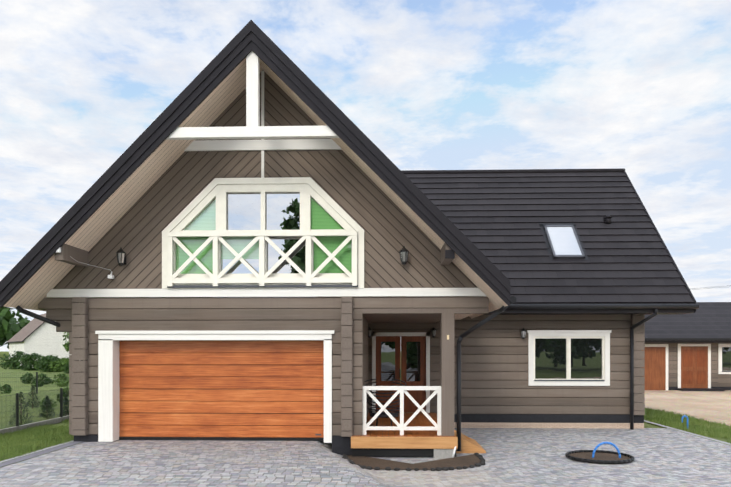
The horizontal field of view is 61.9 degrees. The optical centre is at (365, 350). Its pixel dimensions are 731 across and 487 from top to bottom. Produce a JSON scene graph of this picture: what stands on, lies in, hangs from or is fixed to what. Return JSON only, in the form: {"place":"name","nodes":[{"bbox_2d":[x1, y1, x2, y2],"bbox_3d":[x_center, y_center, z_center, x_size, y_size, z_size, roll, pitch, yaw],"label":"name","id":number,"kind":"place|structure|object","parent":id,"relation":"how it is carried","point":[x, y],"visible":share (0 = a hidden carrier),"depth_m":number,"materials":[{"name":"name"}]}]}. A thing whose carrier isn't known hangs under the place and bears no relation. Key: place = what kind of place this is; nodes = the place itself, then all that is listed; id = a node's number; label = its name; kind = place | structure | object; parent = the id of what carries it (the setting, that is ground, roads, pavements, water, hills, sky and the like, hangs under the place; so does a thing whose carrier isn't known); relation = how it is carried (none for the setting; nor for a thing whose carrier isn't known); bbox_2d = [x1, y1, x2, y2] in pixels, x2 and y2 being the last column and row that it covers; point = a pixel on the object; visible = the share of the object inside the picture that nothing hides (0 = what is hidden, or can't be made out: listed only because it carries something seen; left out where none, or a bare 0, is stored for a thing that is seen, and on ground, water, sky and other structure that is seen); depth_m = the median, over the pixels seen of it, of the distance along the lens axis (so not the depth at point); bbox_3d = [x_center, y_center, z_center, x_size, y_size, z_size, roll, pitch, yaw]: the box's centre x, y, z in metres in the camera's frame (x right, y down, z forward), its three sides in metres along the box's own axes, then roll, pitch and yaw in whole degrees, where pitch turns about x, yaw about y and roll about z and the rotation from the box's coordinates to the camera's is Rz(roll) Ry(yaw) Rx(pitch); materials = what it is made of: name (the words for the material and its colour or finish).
{"place":"outdoors","nodes":[
{"label":"outdoors","id":0,"kind":"place"},
{"bbox_2d":[0,358,68,428],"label":"field","id":1,"kind":"structure","parent":0,"point":[16,384],"depth_m":31.02,"materials":[{"name":"green plant"}]},
{"bbox_2d":[0,332,71,408],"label":"bushes","id":2,"kind":"object","parent":1,"relation":"on","point":[49,363],"visible":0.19,"depth_m":58.20,"materials":[{"name":"green plant"}]},
{"bbox_2d":[0,372,71,391],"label":"fence","id":3,"kind":"object","parent":1,"relation":"on","point":[36,377],"visible":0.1,"depth_m":29.62,"materials":[{"name":"grey metal"}]},
{"bbox_2d":[8,386,68,424],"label":"conifers","id":4,"kind":"object","parent":1,"relation":"on","point":[47,402],"visible":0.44,"depth_m":18.64,"materials":[{"name":"green plant"}]},
{"bbox_2d":[7,313,71,367],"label":"white neighbour house","id":5,"kind":"structure","parent":1,"relation":"on","point":[35,335],"depth_m":72.77,"materials":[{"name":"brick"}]},
{"bbox_2d":[0,418,73,462],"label":"lawn","id":6,"kind":"structure","parent":0,"point":[14,444],"depth_m":12.74,"materials":[{"name":"green plant"}]},
{"bbox_2d":[0,351,730,467],"bbox_3d":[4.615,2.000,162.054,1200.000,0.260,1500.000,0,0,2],"label":"ground","id":7,"kind":"structure","parent":0,"point":[646,424],"depth_m":16.84,"materials":[{"name":"green plant"}]},
{"bbox_2d":[0,306,29,348],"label":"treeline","id":8,"kind":"object","parent":7,"relation":"on","point":[11,326],"visible":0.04,"depth_m":130.60,"materials":[{"name":"green plant"}]},
{"bbox_2d":[0,388,68,434],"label":"fence","id":9,"kind":"object","parent":7,"relation":"on","point":[54,420],"visible":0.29,"depth_m":16.28,"materials":[{"name":"grey metal"}]},
{"bbox_2d":[0,440,73,462],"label":"paving edge","id":10,"kind":"object","parent":7,"relation":"on","point":[36,451],"depth_m":11.03,"materials":[{"name":"grey concrete"}]},
{"bbox_2d":[0,441,84,466],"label":"paving border","id":11,"kind":"object","parent":7,"relation":"on","point":[36,454],"depth_m":10.85,"materials":[{"name":"grey concrete"}]},
{"bbox_2d":[0,20,698,457],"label":"house","id":12,"kind":"structure","parent":7,"relation":"on","point":[256,204],"depth_m":12.25,"materials":[{"name":"wood"}]},
{"bbox_2d":[56,247,113,278],"bbox_3d":[-5.436,-1.670,11.790,0.239,0.480,1.184,0,0,35],"label":"security camera","id":13,"kind":"object","parent":12,"relation":"attached to","point":[110,276],"visible":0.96,"depth_m":12.07,"materials":[{"name":"white plastic"}]},
{"bbox_2d":[116,246,525,338],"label":"wall lanterns","id":14,"kind":"object","parent":12,"relation":"attached to","point":[121,254],"depth_m":12.07,"materials":[{"name":"black metal"}]},
{"bbox_2d":[0,428,730,486],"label":"drive paving","id":15,"kind":"structure","parent":7,"relation":"on","point":[537,457],"depth_m":10.49,"materials":[{"name":"grey stone"}]},
{"bbox_2d":[342,446,484,470],"bbox_3d":[0.893,1.974,11.482,2.786,0.314,1.732,0,0,2],"label":"porch bed","id":16,"kind":"object","parent":15,"relation":"on","point":[446,464],"visible":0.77,"depth_m":11.15,"materials":[{"name":"soil"}]},
{"bbox_2d":[565,442,634,463],"bbox_3d":[4.543,1.932,11.835,1.260,0.327,1.260,0,0,2],"label":"planter ring","id":17,"kind":"object","parent":15,"relation":"on","point":[595,455],"visible":1,"depth_m":11.78,"materials":[{"name":"soil"}]},
{"bbox_2d":[641,302,730,390],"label":"neighbour cabin","id":18,"kind":"object","parent":7,"relation":"on","point":[688,352],"visible":0.52,"depth_m":32.10,"materials":[{"name":"grey wood"}]},
{"bbox_2d":[641,390,730,425],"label":"gravel yard","id":19,"kind":"structure","parent":7,"relation":"on","point":[714,406],"depth_m":24.17,"materials":[{"name":"beige gravel"}]},
{"bbox_2d":[644,420,730,444],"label":"paving kerb","id":20,"kind":"structure","parent":7,"relation":"on","point":[690,433],"depth_m":15.34,"materials":[{"name":"grey concrete"}]},
{"bbox_2d":[0,0,730,350],"label":"sky","id":21,"kind":"structure","parent":0,"point":[641,87],"materials":[{"name":"blue"}]},
{"bbox_2d":[644,407,730,442],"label":"lawn","id":22,"kind":"structure","parent":0,"point":[656,414],"depth_m":17.28,"materials":[{"name":"green plant"}]},
{"bbox_2d":[681,415,687,427],"bbox_3d":[8.606,1.944,16.412,0.184,0.372,0.044,0,0,2],"label":"blue pipe","id":23,"kind":"object","parent":22,"relation":"on","point":[682,419],"visible":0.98,"depth_m":16.39,"materials":[{"name":"blue plastic"}]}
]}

